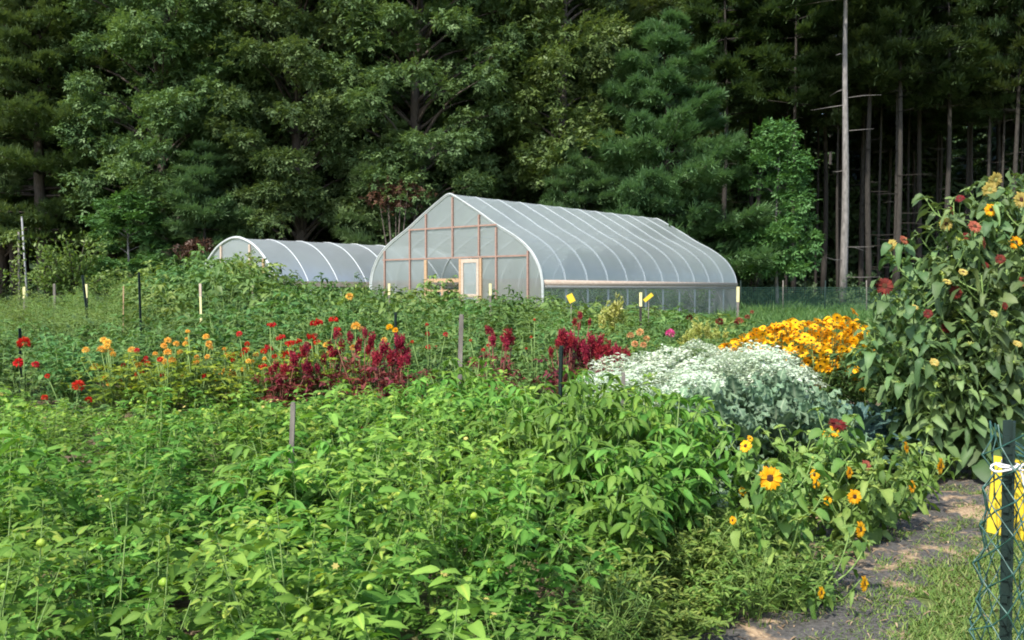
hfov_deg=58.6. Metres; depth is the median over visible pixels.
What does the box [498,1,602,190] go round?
tall pine
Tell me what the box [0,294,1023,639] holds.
ground
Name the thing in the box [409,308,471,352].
tomato plant
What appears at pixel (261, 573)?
tomatillo plant
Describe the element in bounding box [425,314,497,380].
tomato plant
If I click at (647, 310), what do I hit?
crop plant
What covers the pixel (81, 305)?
feathery plant
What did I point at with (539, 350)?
tomato plant
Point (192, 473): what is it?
tomatillo plant
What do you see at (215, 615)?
tomatillo plant
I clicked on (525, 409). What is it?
pepper plant
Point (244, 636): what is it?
tomatillo plant
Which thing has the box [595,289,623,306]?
tomato plant
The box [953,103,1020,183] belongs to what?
tall pine
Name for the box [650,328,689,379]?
zinnia plant
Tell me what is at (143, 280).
bean vine
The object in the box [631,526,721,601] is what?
weed clump
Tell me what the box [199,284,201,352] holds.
wooden stake
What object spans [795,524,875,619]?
sunflower
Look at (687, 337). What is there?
celosia plant
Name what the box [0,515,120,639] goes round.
tomatillo plant
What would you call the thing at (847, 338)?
coneflower plant
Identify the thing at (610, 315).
crop plant
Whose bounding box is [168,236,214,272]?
dead bush
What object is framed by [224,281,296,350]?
crop plant
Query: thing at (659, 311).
crop plant
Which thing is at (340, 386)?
pepper plant
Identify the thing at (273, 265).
bean vine
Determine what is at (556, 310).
crop plant
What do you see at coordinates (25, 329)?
tomato plant
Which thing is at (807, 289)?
net fence
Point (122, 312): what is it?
feathery plant
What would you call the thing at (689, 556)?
weed clump
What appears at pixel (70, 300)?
feathery plant
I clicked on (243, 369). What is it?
marigold plant
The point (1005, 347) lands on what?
sunflower
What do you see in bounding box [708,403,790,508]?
kale plant
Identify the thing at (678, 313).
crop plant
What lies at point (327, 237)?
broadleaf tree
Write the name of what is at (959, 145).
tall pine
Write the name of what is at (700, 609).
weed clump
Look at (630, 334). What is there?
zinnia plant
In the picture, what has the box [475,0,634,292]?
locust tree
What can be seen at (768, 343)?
coneflower plant
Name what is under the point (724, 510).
weed clump
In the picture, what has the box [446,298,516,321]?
crop plant
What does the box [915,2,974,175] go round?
tall pine
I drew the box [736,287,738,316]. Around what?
wooden stake
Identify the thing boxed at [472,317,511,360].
tomato plant
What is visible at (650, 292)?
tomato plant
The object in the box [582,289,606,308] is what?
tomato plant
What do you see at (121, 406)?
tomatillo plant
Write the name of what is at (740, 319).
zinnia plant
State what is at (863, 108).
tall pine
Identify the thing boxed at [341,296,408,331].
crop plant
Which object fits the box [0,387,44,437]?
tomatillo plant
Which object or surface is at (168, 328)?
tomato plant
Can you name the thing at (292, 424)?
wooden stake
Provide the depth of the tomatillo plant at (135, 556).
3.43 m
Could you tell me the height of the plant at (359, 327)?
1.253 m
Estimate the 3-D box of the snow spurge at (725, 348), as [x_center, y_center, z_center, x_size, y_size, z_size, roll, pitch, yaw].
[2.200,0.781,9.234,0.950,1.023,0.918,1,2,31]
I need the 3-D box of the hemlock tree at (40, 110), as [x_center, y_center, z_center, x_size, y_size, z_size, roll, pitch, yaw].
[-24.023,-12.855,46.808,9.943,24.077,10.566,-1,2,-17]
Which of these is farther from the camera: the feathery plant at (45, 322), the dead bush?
the dead bush
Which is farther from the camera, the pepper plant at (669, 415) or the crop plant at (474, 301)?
the crop plant at (474, 301)
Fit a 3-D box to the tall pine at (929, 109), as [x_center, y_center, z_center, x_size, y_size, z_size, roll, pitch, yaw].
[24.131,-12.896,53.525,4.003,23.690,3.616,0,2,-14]
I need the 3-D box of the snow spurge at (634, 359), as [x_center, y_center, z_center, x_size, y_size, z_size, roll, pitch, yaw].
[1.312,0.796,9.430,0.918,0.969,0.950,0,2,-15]
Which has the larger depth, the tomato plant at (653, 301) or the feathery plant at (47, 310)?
the tomato plant at (653, 301)
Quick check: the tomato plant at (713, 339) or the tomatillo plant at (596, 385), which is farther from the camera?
the tomato plant at (713, 339)
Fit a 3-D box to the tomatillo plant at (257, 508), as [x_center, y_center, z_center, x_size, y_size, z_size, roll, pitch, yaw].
[-0.862,1.157,3.895,0.849,0.745,0.823,1,2,23]
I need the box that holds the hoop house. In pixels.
[203,236,384,295]
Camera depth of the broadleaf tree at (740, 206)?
65.25 m
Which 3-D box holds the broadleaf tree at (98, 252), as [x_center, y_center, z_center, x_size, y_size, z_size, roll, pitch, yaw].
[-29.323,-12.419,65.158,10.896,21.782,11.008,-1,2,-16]
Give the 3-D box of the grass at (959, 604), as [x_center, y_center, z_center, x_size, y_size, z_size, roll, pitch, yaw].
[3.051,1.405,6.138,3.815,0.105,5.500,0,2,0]
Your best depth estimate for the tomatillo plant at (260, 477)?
4.40 m
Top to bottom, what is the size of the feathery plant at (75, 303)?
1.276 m
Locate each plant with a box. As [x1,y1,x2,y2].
[0,297,29,323]
[0,300,29,336]
[0,301,15,331]
[0,315,27,344]
[0,318,56,384]
[0,326,44,386]
[0,330,25,386]
[0,336,65,417]
[0,348,51,402]
[0,384,48,462]
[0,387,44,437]
[0,389,88,592]
[0,394,47,486]
[0,398,94,483]
[0,400,83,462]
[0,407,86,516]
[0,414,100,518]
[0,418,57,563]
[0,428,94,551]
[0,483,136,639]
[0,498,83,639]
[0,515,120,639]
[0,532,169,639]
[0,564,92,639]
[0,615,128,639]
[1,316,30,345]
[2,397,23,417]
[2,452,183,625]
[3,301,53,347]
[3,311,63,364]
[4,290,49,321]
[8,440,145,562]
[10,284,49,341]
[10,296,76,351]
[11,451,168,600]
[12,390,97,469]
[14,327,92,394]
[18,334,121,401]
[20,295,64,344]
[23,338,105,410]
[26,314,109,370]
[28,295,70,346]
[29,476,214,639]
[33,293,67,321]
[38,374,112,449]
[38,483,234,639]
[42,305,101,367]
[47,309,100,358]
[52,310,92,334]
[54,291,104,325]
[56,287,93,331]
[56,430,244,598]
[59,286,96,315]
[59,288,98,319]
[61,337,163,430]
[62,305,136,370]
[63,403,148,467]
[64,287,109,329]
[64,313,142,379]
[66,303,125,353]
[69,413,240,557]
[70,305,120,353]
[76,384,211,478]
[81,386,234,525]
[84,292,156,348]
[88,318,170,379]
[88,387,173,468]
[90,295,134,334]
[92,384,225,509]
[92,405,189,453]
[96,278,131,312]
[97,327,176,402]
[100,291,149,337]
[103,346,187,421]
[104,279,145,325]
[105,273,143,313]
[115,321,202,395]
[117,281,169,337]
[119,337,209,436]
[124,298,189,342]
[126,278,221,340]
[126,510,346,639]
[129,283,212,358]
[129,311,198,379]
[134,329,246,435]
[141,313,210,392]
[147,386,247,488]
[150,310,237,371]
[150,341,241,413]
[151,394,278,504]
[155,455,321,623]
[162,385,285,496]
[164,283,224,323]
[164,612,337,639]
[167,446,297,533]
[168,307,268,401]
[172,474,414,639]
[176,343,268,412]
[186,292,241,362]
[187,381,286,469]
[188,262,262,348]
[192,499,402,635]
[196,289,266,374]
[196,331,300,424]
[196,439,382,618]
[197,310,289,386]
[198,258,281,325]
[200,399,289,473]
[204,441,370,606]
[207,299,275,351]
[211,430,357,556]
[219,400,341,502]
[222,399,331,470]
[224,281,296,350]
[225,301,307,362]
[232,458,445,639]
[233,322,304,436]
[237,329,341,400]
[250,285,338,350]
[251,350,310,416]
[254,385,351,434]
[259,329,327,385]
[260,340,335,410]
[261,304,342,375]
[264,286,323,325]
[266,342,323,405]
[266,422,455,616]
[268,390,392,521]
[269,314,330,354]
[276,377,377,433]
[276,397,362,463]
[278,281,342,325]
[281,388,437,551]
[282,286,338,330]
[282,305,344,352]
[282,384,410,496]
[283,274,316,299]
[286,316,355,407]
[287,296,376,326]
[290,272,346,305]
[301,382,407,462]
[302,278,335,298]
[304,306,372,361]
[305,424,451,590]
[307,288,356,314]
[307,338,362,411]
[309,390,409,461]
[312,298,376,343]
[313,320,380,379]
[314,291,380,330]
[320,284,362,306]
[326,565,490,639]
[327,322,397,417]
[328,340,433,398]
[331,292,367,355]
[331,327,389,427]
[333,272,378,302]
[333,325,415,391]
[336,305,390,364]
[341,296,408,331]
[342,283,375,303]
[344,284,393,317]
[347,383,463,521]
[350,297,422,349]
[352,340,408,406]
[353,284,408,313]
[357,382,431,479]
[358,383,433,495]
[362,285,392,305]
[362,364,449,451]
[362,424,527,639]
[372,286,411,311]
[374,290,439,329]
[375,310,450,367]
[375,331,435,411]
[376,329,453,379]
[379,401,484,550]
[381,298,448,352]
[382,299,445,332]
[382,334,473,395]
[383,310,467,342]
[383,375,483,429]
[383,394,505,520]
[385,287,436,303]
[389,395,472,499]
[393,403,517,560]
[395,289,448,315]
[398,294,458,327]
[399,311,468,373]
[399,323,456,413]
[399,567,607,639]
[403,356,515,405]
[404,393,462,433]
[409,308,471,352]
[410,325,500,396]
[411,410,487,517]
[414,274,464,315]
[416,434,562,625]
[417,386,521,445]
[422,452,623,638]
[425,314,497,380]
[427,384,518,441]
[429,366,525,422]
[434,283,455,303]
[435,404,555,537]
[438,299,490,334]
[438,306,491,340]
[440,290,483,312]
[440,311,500,364]
[442,333,518,389]
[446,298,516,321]
[449,298,533,350]
[453,408,580,551]
[464,369,550,446]
[464,379,543,438]
[466,293,506,314]
[466,327,545,387]
[467,324,526,397]
[468,339,528,395]
[469,296,486,307]
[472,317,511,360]
[476,297,537,328]
[477,307,541,357]
[482,285,532,308]
[482,294,552,323]
[484,300,520,321]
[485,382,619,577]
[487,383,594,523]
[496,316,559,394]
[502,318,557,405]
[505,326,596,402]
[512,313,568,379]
[518,292,573,322]
[519,311,598,341]
[520,295,570,314]
[520,385,586,408]
[527,315,580,329]
[528,318,604,388]
[528,319,590,367]
[529,296,591,326]
[530,365,628,518]
[531,310,593,404]
[531,311,593,330]
[534,301,570,318]
[534,443,681,606]
[535,380,674,549]
[538,277,555,300]
[538,310,590,340]
[540,304,585,325]
[544,289,571,305]
[545,369,660,438]
[546,322,613,365]
[557,302,592,316]
[558,285,586,312]
[560,428,712,584]
[562,381,646,423]
[566,295,613,318]
[567,330,606,389]
[567,383,699,491]
[571,309,642,341]
[574,302,634,337]
[577,329,644,365]
[578,289,594,311]
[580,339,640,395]
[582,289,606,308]
[585,313,659,330]
[585,390,744,530]
[586,312,657,338]
[588,371,667,446]
[590,432,743,561]
[592,317,662,347]
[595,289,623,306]
[595,294,628,344]
[605,322,675,360]
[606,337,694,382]
[607,328,673,367]
[610,289,635,308]
[613,289,635,308]
[615,289,634,303]
[616,328,701,342]
[618,329,666,372]
[619,372,688,413]
[622,304,665,326]
[623,302,673,319]
[625,289,638,308]
[625,326,685,358]
[628,326,680,379]
[628,389,721,495]
[629,289,654,310]
[629,307,694,335]
[638,312,711,334]
[642,289,661,306]
[642,289,664,314]
[644,307,672,316]
[649,303,705,339]
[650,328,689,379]
[653,289,668,309]
[653,289,677,314]
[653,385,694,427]
[655,314,703,353]
[658,402,739,486]
[660,289,683,313]
[661,331,731,370]
[666,289,687,313]
[670,379,744,433]
[671,337,743,383]
[672,322,698,370]
[677,314,699,355]
[681,313,747,352]
[682,289,704,313]
[684,315,722,342]
[690,397,767,511]
[691,289,716,313]
[691,316,713,355]
[691,324,750,344]
[695,312,767,332]
[695,334,744,375]
[697,329,751,345]
[704,318,737,343]
[705,314,757,329]
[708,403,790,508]
[710,325,780,343]
[712,323,733,360]
[716,328,775,384]
[719,323,766,363]
[719,372,749,413]
[727,310,753,340]
[733,375,784,418]
[741,337,807,383]
[748,397,814,487]
[749,321,772,330]
[753,367,809,393]
[759,318,795,366]
[774,319,826,388]
[775,378,827,488]
[786,343,859,403]
[788,398,854,496]
[799,316,842,387]
[804,313,859,408]
[807,381,860,426]
[807,397,873,496]
[826,343,882,415]
[837,308,873,410]
[837,399,932,480]
[850,401,923,469]
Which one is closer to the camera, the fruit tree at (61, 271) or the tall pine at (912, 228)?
the fruit tree at (61, 271)
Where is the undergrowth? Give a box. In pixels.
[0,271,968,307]
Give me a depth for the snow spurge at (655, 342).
11.28 m
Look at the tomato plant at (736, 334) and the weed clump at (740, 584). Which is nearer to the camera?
the weed clump at (740, 584)
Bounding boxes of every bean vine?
[99,277,183,338]
[119,260,189,301]
[121,267,167,291]
[127,270,182,285]
[143,255,202,299]
[155,262,235,305]
[168,265,261,314]
[171,244,223,284]
[189,253,251,273]
[204,257,270,321]
[206,266,293,319]
[216,255,249,271]
[225,249,272,279]
[225,253,287,300]
[234,269,303,306]
[269,262,301,301]
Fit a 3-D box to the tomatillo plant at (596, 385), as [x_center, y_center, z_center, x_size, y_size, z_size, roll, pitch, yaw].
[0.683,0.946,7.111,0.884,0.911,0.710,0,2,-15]
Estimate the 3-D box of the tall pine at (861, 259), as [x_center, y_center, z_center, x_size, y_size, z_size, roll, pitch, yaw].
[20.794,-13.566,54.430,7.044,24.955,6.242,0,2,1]
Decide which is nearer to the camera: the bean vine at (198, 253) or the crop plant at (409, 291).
the crop plant at (409, 291)
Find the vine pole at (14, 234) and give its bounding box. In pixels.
[0,227,28,309]
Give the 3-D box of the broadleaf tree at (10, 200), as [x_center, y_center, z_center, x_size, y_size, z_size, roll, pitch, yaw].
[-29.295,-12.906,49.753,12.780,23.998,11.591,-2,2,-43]
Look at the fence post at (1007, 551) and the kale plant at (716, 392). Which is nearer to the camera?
the fence post at (1007, 551)
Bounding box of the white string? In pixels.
[990,462,1023,491]
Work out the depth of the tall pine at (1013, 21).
48.43 m
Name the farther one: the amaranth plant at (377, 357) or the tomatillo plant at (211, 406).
the amaranth plant at (377, 357)
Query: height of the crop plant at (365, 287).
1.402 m
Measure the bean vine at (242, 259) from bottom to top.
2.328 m
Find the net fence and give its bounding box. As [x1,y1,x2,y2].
[740,280,908,310]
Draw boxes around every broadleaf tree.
[0,0,82,248]
[0,0,186,298]
[0,69,97,299]
[0,140,35,295]
[22,242,65,293]
[33,246,132,280]
[46,0,280,269]
[58,242,156,279]
[73,68,179,274]
[96,1,277,249]
[134,0,344,239]
[177,0,410,287]
[227,33,387,243]
[262,0,433,290]
[300,0,540,244]
[376,0,557,202]
[399,0,607,209]
[493,79,623,207]
[555,4,678,217]
[572,14,659,290]
[694,14,774,222]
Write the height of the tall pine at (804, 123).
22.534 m
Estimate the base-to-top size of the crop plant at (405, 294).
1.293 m
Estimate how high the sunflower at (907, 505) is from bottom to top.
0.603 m
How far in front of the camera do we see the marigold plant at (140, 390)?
9.96 m
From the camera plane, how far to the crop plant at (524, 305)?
19.77 m
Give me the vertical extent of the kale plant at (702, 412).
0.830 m
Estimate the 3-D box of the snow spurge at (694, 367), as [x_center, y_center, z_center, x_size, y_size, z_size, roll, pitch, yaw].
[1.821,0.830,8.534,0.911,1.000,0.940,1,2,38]
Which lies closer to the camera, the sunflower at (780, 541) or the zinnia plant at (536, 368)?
the sunflower at (780, 541)
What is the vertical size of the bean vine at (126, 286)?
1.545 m
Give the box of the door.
[461,259,478,306]
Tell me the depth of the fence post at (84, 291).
16.99 m
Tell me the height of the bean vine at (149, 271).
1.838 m
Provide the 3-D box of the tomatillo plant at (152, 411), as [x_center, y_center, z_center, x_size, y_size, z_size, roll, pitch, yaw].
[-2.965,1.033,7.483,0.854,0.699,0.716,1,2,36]
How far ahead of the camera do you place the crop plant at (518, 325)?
17.29 m
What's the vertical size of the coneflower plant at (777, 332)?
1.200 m
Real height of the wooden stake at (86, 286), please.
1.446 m
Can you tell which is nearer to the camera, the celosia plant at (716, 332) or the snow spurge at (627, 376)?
the snow spurge at (627, 376)
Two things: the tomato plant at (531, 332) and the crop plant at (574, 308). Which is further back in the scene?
the crop plant at (574, 308)
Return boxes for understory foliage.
[620,115,1023,297]
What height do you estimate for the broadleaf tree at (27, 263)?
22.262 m
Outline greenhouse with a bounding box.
[369,193,737,315]
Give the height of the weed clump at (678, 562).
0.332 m
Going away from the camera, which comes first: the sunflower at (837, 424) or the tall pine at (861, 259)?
the sunflower at (837, 424)
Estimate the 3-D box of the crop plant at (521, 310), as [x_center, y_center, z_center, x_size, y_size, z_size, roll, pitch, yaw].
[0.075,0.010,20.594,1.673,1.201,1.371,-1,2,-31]
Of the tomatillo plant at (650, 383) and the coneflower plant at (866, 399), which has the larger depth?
the coneflower plant at (866, 399)
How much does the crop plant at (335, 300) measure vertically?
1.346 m
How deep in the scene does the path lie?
5.20 m
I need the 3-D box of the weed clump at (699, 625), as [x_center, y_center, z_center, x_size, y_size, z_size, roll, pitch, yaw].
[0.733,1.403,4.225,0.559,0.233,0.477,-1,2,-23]
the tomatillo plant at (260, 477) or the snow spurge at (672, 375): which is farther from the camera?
the snow spurge at (672, 375)
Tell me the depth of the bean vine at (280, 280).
22.02 m
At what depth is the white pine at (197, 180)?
42.63 m
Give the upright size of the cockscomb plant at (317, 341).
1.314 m
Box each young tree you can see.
[77,188,173,292]
[726,115,825,304]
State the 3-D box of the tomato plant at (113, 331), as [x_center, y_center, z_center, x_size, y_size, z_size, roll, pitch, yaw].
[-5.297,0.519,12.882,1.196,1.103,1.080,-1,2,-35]
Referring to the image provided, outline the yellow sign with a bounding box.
[986,455,1023,540]
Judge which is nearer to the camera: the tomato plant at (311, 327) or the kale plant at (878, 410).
the kale plant at (878, 410)
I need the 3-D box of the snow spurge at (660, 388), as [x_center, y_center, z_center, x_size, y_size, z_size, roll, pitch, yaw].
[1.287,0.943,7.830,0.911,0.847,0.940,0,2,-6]
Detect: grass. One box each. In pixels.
[624,297,933,350]
[712,465,1023,639]
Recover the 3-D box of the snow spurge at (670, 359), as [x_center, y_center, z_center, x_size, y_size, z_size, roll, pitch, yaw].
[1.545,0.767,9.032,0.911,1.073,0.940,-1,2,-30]
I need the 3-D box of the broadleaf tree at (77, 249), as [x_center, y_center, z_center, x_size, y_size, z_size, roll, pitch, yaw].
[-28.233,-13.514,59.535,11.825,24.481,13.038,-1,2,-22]
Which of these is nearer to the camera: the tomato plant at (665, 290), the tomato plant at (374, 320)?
the tomato plant at (374, 320)
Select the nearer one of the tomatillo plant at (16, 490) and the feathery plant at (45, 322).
the tomatillo plant at (16, 490)
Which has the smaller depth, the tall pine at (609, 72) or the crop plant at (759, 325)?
the crop plant at (759, 325)
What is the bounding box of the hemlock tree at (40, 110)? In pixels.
[0,0,143,303]
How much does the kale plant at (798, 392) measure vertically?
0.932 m
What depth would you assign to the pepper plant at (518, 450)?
5.57 m
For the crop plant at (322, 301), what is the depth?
17.37 m
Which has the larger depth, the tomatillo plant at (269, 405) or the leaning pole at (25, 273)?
the leaning pole at (25, 273)
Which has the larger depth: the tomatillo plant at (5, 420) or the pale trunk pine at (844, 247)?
the pale trunk pine at (844, 247)
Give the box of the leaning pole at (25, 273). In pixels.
[21,217,28,311]
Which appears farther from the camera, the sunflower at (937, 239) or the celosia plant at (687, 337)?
the celosia plant at (687, 337)
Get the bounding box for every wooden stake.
[23,287,25,308]
[53,284,56,329]
[85,284,87,305]
[123,286,123,328]
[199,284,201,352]
[289,402,295,462]
[388,284,389,312]
[457,314,463,389]
[489,284,490,314]
[621,372,624,408]
[639,292,641,327]
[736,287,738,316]
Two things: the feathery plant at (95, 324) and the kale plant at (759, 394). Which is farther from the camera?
the feathery plant at (95, 324)
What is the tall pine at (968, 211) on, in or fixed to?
on the ground at (182, 604)
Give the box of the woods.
[9,120,966,293]
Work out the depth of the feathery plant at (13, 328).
16.67 m
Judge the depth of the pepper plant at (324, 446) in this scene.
4.43 m
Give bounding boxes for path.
[621,470,999,639]
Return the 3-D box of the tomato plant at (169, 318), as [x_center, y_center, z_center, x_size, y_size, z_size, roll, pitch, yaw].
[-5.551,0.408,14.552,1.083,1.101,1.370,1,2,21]
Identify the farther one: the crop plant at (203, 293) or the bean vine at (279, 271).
the bean vine at (279, 271)
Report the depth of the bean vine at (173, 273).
20.67 m
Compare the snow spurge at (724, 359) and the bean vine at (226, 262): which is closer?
the snow spurge at (724, 359)
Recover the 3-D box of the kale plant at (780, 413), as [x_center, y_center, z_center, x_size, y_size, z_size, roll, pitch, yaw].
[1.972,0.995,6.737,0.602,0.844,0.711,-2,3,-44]
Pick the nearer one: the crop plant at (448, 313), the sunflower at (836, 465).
the sunflower at (836, 465)
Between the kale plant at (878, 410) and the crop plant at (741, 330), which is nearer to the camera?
the kale plant at (878, 410)
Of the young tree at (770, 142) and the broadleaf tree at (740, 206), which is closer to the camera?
the young tree at (770, 142)
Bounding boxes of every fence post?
[18,328,21,406]
[81,275,89,329]
[138,272,141,352]
[394,312,396,391]
[557,346,562,438]
[999,420,1015,639]
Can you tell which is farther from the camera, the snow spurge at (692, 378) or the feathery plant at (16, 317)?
the feathery plant at (16, 317)
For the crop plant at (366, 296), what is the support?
on the ground at (182, 604)
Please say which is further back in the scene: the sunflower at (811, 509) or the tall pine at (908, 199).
the tall pine at (908, 199)
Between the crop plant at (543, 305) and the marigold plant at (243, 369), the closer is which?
the marigold plant at (243, 369)
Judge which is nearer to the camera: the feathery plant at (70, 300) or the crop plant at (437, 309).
the crop plant at (437, 309)
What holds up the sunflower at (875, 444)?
on the ground at (182, 604)
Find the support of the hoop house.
on the ground at (182, 604)
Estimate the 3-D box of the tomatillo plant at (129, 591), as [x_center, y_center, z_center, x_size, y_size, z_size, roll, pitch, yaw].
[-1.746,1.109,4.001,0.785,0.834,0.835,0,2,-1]
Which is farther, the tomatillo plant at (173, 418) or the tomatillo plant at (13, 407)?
the tomatillo plant at (13, 407)
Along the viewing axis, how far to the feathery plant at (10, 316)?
18.66 m
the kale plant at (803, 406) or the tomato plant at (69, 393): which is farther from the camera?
the tomato plant at (69, 393)
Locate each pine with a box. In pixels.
[137,137,257,272]
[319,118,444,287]
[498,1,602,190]
[538,134,625,289]
[544,3,634,210]
[570,0,685,128]
[576,6,795,278]
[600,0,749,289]
[667,0,793,242]
[691,0,814,299]
[707,5,801,296]
[728,0,850,301]
[750,0,812,301]
[767,0,910,304]
[774,7,880,297]
[780,48,830,295]
[793,33,836,292]
[802,17,875,295]
[803,111,884,165]
[804,0,930,302]
[804,35,887,278]
[810,0,863,297]
[812,106,906,153]
[814,28,859,257]
[826,0,990,297]
[833,99,936,278]
[848,34,915,295]
[856,0,939,284]
[877,100,936,292]
[879,0,1015,269]
[889,6,946,256]
[892,97,979,254]
[903,43,940,243]
[904,108,966,261]
[906,1,988,290]
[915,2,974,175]
[924,125,994,192]
[931,75,999,231]
[936,0,1023,184]
[939,70,1016,227]
[940,0,1023,237]
[945,10,1001,220]
[953,0,1023,181]
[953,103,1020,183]
[963,0,1023,269]
[988,4,1023,174]
[992,107,1023,141]
[992,118,1008,236]
[1011,104,1023,211]
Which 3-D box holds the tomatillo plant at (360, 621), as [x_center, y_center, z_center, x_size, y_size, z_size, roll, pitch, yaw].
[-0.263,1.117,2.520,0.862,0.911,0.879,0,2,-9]
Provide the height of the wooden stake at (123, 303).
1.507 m
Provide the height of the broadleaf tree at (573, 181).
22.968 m
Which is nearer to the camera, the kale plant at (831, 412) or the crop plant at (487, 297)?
the kale plant at (831, 412)
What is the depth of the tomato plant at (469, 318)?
14.63 m
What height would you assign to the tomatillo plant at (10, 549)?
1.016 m
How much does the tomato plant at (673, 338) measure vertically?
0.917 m
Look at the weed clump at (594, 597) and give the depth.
3.99 m
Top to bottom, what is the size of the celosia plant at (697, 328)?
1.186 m
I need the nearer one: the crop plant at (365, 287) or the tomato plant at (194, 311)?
the tomato plant at (194, 311)
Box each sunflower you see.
[691,504,796,604]
[717,420,789,523]
[729,462,811,600]
[737,511,823,613]
[743,453,836,563]
[753,424,828,519]
[785,407,868,528]
[788,428,865,537]
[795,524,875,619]
[803,458,892,560]
[838,445,913,544]
[841,434,884,504]
[845,332,936,473]
[853,277,942,468]
[855,449,922,529]
[864,275,971,472]
[870,236,961,440]
[876,319,985,480]
[885,424,961,516]
[889,239,985,474]
[901,232,964,440]
[910,193,981,466]
[917,203,1023,469]
[919,317,1000,484]
[928,256,1023,477]
[950,303,1023,478]
[951,167,1023,422]
[955,253,1023,450]
[958,201,1023,449]
[961,186,1023,452]
[969,189,1023,284]
[976,199,1023,416]
[1010,175,1023,197]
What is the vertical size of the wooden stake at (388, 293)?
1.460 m
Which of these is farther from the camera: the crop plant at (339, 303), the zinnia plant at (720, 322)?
the crop plant at (339, 303)
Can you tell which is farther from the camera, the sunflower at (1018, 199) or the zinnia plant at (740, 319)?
the zinnia plant at (740, 319)
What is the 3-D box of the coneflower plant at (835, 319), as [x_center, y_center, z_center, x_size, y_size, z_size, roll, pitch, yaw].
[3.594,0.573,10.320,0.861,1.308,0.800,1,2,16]
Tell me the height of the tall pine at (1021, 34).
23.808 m
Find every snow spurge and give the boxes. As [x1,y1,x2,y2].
[563,368,657,406]
[573,353,661,395]
[609,351,679,392]
[609,362,682,402]
[629,381,675,406]
[636,344,708,389]
[641,367,708,401]
[651,370,725,406]
[655,338,732,385]
[661,355,748,392]
[689,347,757,388]
[690,347,775,387]
[719,344,813,392]
[721,339,795,383]
[744,350,829,390]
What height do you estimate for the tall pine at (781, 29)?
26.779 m
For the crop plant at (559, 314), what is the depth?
20.80 m
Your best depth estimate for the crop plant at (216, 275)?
18.53 m
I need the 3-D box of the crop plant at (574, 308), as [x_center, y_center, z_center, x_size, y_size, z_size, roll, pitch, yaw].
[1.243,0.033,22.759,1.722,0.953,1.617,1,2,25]
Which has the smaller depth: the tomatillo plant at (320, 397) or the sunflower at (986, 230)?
the tomatillo plant at (320, 397)
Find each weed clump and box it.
[543,557,672,639]
[544,529,678,639]
[546,574,662,639]
[582,599,700,639]
[584,580,682,623]
[606,564,677,633]
[624,592,742,639]
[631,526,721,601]
[631,543,696,611]
[646,505,748,607]
[650,496,749,598]
[650,529,728,598]
[652,576,734,639]
[654,529,760,613]
[655,516,693,587]
[655,530,746,612]
[658,562,770,633]
[659,544,718,588]
[677,561,762,609]
[684,490,738,522]
[694,495,799,595]
[700,504,775,556]
[703,523,787,600]
[714,539,803,627]
[742,544,819,606]
[744,555,839,621]
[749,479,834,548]
[775,536,852,590]
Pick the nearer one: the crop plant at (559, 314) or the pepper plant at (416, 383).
the pepper plant at (416, 383)
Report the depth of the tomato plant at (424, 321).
13.94 m
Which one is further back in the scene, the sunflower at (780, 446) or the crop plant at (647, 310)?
the crop plant at (647, 310)
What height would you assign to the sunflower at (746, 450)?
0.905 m
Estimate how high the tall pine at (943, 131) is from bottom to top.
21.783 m
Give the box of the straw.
[705,469,1019,639]
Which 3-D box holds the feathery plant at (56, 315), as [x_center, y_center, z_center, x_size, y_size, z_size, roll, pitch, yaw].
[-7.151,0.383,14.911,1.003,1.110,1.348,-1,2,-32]
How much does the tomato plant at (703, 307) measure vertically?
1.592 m
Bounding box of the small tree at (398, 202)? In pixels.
[358,175,436,244]
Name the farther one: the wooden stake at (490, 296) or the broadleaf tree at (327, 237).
the broadleaf tree at (327, 237)
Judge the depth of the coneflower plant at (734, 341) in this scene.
10.84 m
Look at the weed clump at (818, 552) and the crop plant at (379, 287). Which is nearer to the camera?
the weed clump at (818, 552)
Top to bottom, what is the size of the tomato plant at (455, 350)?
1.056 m
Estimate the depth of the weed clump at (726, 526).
4.81 m
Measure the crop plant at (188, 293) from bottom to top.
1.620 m
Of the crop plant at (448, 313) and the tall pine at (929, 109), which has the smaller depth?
the crop plant at (448, 313)
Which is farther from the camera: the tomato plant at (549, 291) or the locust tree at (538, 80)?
the locust tree at (538, 80)
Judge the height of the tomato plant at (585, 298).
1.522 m
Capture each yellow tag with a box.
[566,293,575,321]
[643,293,653,330]
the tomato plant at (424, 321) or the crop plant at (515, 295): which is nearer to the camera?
the tomato plant at (424, 321)
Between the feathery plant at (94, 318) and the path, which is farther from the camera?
the feathery plant at (94, 318)
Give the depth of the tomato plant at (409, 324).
13.68 m
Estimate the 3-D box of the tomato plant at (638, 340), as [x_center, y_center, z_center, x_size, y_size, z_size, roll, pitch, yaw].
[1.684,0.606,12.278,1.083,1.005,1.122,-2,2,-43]
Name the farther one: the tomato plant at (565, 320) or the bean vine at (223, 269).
the bean vine at (223, 269)
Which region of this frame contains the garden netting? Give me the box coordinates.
[968,421,1023,639]
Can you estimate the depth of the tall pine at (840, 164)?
56.32 m
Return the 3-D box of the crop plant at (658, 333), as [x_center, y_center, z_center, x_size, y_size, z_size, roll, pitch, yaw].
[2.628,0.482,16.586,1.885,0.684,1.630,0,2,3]
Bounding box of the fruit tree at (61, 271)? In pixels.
[0,228,128,304]
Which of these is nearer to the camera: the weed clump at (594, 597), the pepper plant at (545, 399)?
the weed clump at (594, 597)
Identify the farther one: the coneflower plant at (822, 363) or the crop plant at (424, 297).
the crop plant at (424, 297)
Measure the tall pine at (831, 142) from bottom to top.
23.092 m
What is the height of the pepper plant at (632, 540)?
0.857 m

